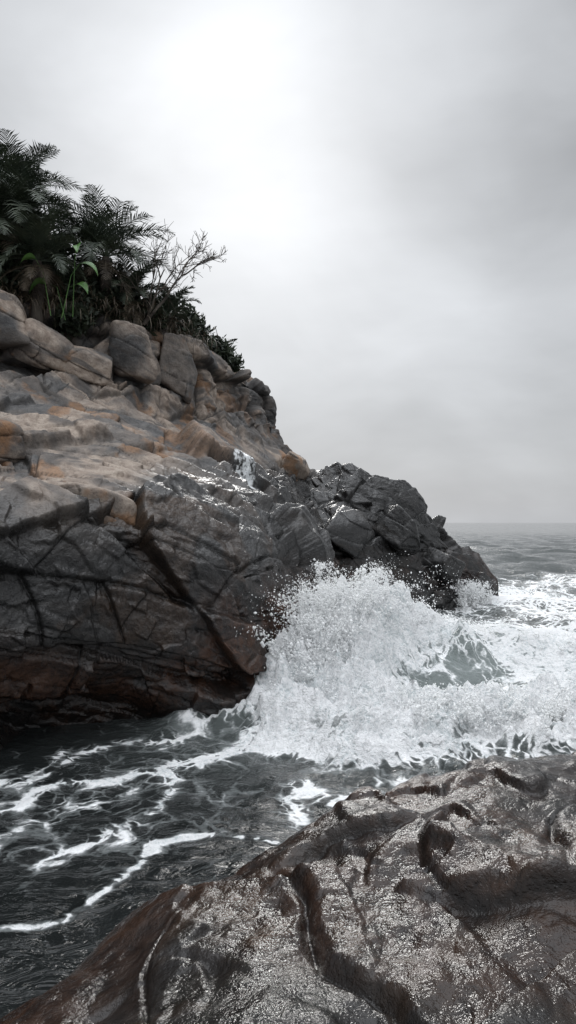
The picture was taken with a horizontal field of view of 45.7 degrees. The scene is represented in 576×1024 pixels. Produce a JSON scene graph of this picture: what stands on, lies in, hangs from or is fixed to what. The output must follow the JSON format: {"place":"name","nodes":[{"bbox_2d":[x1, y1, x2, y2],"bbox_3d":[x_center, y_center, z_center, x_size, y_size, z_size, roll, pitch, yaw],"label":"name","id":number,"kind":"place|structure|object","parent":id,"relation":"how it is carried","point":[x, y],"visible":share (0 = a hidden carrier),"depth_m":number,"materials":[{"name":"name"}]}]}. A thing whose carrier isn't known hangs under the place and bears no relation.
{"place":"outdoors","nodes":[
{"label":"outdoors","id":0,"kind":"place"},
{"bbox_2d":[0,292,498,749],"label":"rocky cliff","id":1,"kind":"structure","parent":0,"point":[142,617],"depth_m":7.69,"materials":[{"name":"grey stone"}]},
{"bbox_2d":[0,419,25,463],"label":"boulder","id":2,"kind":"object","parent":1,"relation":"on","point":[12,448],"visible":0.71,"depth_m":8.41,"materials":[{"name":"brown stone"}]},
{"bbox_2d":[0,290,30,349],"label":"boulder","id":3,"kind":"object","parent":1,"relation":"on","point":[13,329],"visible":0.88,"depth_m":11.06,"materials":[{"name":"grey stone"}]},
{"bbox_2d":[0,143,46,210],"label":"palm tree","id":4,"kind":"object","parent":1,"relation":"on","point":[1,151],"visible":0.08,"depth_m":13.08,"materials":[{"name":"green plant"}]},
{"bbox_2d":[0,176,48,266],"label":"palm tree","id":5,"kind":"object","parent":1,"relation":"on","point":[2,219],"visible":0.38,"depth_m":11.88,"materials":[{"name":"green plant"}]},
{"bbox_2d":[0,318,73,373],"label":"boulder","id":6,"kind":"object","parent":1,"relation":"on","point":[47,349],"visible":0.82,"depth_m":11.40,"materials":[{"name":"grey stone"}]},
{"bbox_2d":[0,140,81,220],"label":"palm tree","id":7,"kind":"object","parent":1,"relation":"on","point":[54,174],"visible":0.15,"depth_m":14.07,"materials":[{"name":"green plant"}]},
{"bbox_2d":[0,128,88,293],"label":"palm tree","id":8,"kind":"object","parent":1,"relation":"on","point":[25,190],"visible":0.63,"depth_m":12.16,"materials":[{"name":"green plant"}]},
{"bbox_2d":[0,197,96,322],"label":"palm tree","id":9,"kind":"object","parent":1,"relation":"on","point":[38,245],"visible":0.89,"depth_m":11.97,"materials":[{"name":"green plant"}]},
{"bbox_2d":[21,242,97,319],"bbox_3d":[-3.930,-4.024,11.839,1.263,1.210,0.656,0,-1,0],"label":"broadleaf plant","id":10,"kind":"object","parent":1,"relation":"on","point":[36,281],"visible":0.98,"depth_m":11.89,"materials":[{"name":"green plant"}]},
{"bbox_2d":[66,345,112,385],"bbox_3d":[-3.674,-2.597,12.121,1.090,0.807,0.795,0,-1,-15],"label":"boulder","id":11,"kind":"object","parent":1,"relation":"on","point":[89,365],"visible":0.76,"depth_m":11.81,"materials":[{"name":"grey stone"}]},
{"bbox_2d":[42,480,136,525],"bbox_3d":[-2.235,-0.020,7.569,1.105,0.608,1.153,0,-1,-21],"label":"boulder","id":12,"kind":"object","parent":1,"relation":"on","point":[124,508],"visible":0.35,"depth_m":7.19,"materials":[{"name":"grey stone"}]},
{"bbox_2d":[47,192,141,276],"bbox_3d":[-4.219,-5.255,14.424,2.319,2.376,2.349,-1,-1,31],"label":"palm tree","id":13,"kind":"object","parent":1,"relation":"on","point":[84,203],"visible":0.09,"depth_m":14.17,"materials":[{"name":"green plant"}]},
{"bbox_2d":[47,184,178,319],"bbox_3d":[-3.423,-4.587,13.350,2.621,2.828,2.589,0,-1,0],"label":"palm tree","id":14,"kind":"object","parent":1,"relation":"on","point":[102,239],"visible":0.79,"depth_m":13.07,"materials":[{"name":"green plant"}]},
{"bbox_2d":[0,280,230,358],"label":"grass tufts","id":15,"kind":"object","parent":1,"relation":"on","point":[14,292],"visible":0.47,"depth_m":12.94,"materials":[{"name":"plant"}]},
{"bbox_2d":[0,156,244,372],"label":"shrub foliage","id":16,"kind":"object","parent":1,"relation":"on","point":[83,321],"visible":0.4,"depth_m":13.21,"materials":[{"name":"green plant"}]},
{"bbox_2d":[107,320,156,383],"bbox_3d":[-2.982,-2.967,12.824,0.850,1.080,0.781,1,-1,-38],"label":"boulder","id":17,"kind":"object","parent":1,"relation":"on","point":[130,353],"visible":0.91,"depth_m":12.54,"materials":[{"name":"grey stone"}]},
{"bbox_2d":[93,251,170,324],"bbox_3d":[-3.200,-4.212,13.690,1.592,1.690,1.670,1,-1,-35],"label":"palm tree","id":18,"kind":"object","parent":1,"relation":"on","point":[146,268],"visible":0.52,"depth_m":13.36,"materials":[{"name":"green plant"}]},
{"bbox_2d":[111,219,226,325],"bbox_3d":[-2.259,-4.714,13.458,2.077,2.077,1.788,0,-1,0],"label":"bare bush","id":19,"kind":"object","parent":1,"relation":"on","point":[205,261],"visible":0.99,"depth_m":13.44,"materials":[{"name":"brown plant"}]},
{"bbox_2d":[145,282,201,334],"bbox_3d":[-2.526,-4.124,14.504,1.409,1.371,1.415,0,-1,0],"label":"shrub foliage","id":20,"kind":"object","parent":1,"relation":"on","point":[175,301],"visible":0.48,"depth_m":14.39,"materials":[{"name":"green plant"}]},
{"bbox_2d":[159,333,197,403],"bbox_3d":[-2.290,-2.910,14.174,0.821,1.413,0.997,0,-1,-11],"label":"boulder","id":21,"kind":"object","parent":1,"relation":"on","point":[179,373],"visible":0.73,"depth_m":13.78,"materials":[{"name":"grey stone"}]},
{"bbox_2d":[264,445,285,467],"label":"boulder","id":22,"kind":"object","parent":1,"relation":"on","point":[277,455],"visible":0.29,"depth_m":16.23,"materials":[{"name":"grey stone"}]},
{"bbox_2d":[261,597,297,638],"bbox_3d":[-0.234,1.335,8.733,0.722,0.710,1.094,0,-1,-20],"label":"boulder","id":23,"kind":"object","parent":1,"relation":"on","point":[267,617],"visible":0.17,"depth_m":8.28,"materials":[{"name":"grey stone"}]},
{"bbox_2d":[281,451,309,480],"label":"boulder","id":24,"kind":"object","parent":1,"relation":"on","point":[295,464],"visible":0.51,"depth_m":16.44,"materials":[{"name":"brown stone"}]},
{"bbox_2d":[325,505,374,558],"bbox_3d":[1.285,0.452,15.130,1.246,1.198,1.892,0,-1,0],"label":"boulder","id":25,"kind":"object","parent":1,"relation":"on","point":[350,530],"visible":0.81,"depth_m":14.44,"materials":[{"name":"grey stone"}]},
{"bbox_2d":[373,505,420,556],"bbox_3d":[2.463,0.462,16.435,1.196,1.251,2.005,0,-1,0],"label":"boulder","id":26,"kind":"object","parent":1,"relation":"on","point":[395,528],"visible":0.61,"depth_m":15.62,"materials":[{"name":"grey stone"}]},
{"bbox_2d":[423,546,465,584],"bbox_3d":[3.606,1.444,17.263,1.037,1.146,1.553,1,-1,-41],"label":"boulder","id":27,"kind":"object","parent":1,"relation":"on","point":[448,563],"visible":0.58,"depth_m":16.73,"materials":[{"name":"grey stone"}]},
{"bbox_2d":[467,572,491,597],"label":"boulder","id":28,"kind":"object","parent":1,"relation":"on","point":[481,576],"visible":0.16,"depth_m":17.73,"materials":[{"name":"grey stone"}]},
{"bbox_2d":[0,523,575,1018],"bbox_3d":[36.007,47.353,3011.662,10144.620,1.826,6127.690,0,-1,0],"label":"sea water","id":29,"kind":"structure","parent":0,"point":[108,827],"depth_m":6.28,"materials":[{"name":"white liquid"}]},
{"bbox_2d":[0,751,575,1023],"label":"foreground rock","id":30,"kind":"object","parent":29,"relation":"in","point":[444,898],"visible":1,"depth_m":2.15,"materials":[{"name":"grey stone"}]},
{"bbox_2d":[234,551,575,736],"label":"wave splash","id":31,"kind":"object","parent":29,"relation":"on","point":[322,607],"visible":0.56,"depth_m":7.83,"materials":[{"name":"white liquid"}]},
{"bbox_2d":[450,577,498,611],"bbox_3d":[4.554,2.048,17.177,1.161,0.888,2.094,-1,-1,38],"label":"wave splash","id":32,"kind":"object","parent":29,"relation":"on","point":[472,595],"visible":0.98,"depth_m":17.00,"materials":[{"name":"white liquid"}]},
{"bbox_2d":[0,0,575,522],"label":"sky","id":33,"kind":"structure","parent":0,"point":[387,187],"materials":[{"name":"grey"}]}
]}

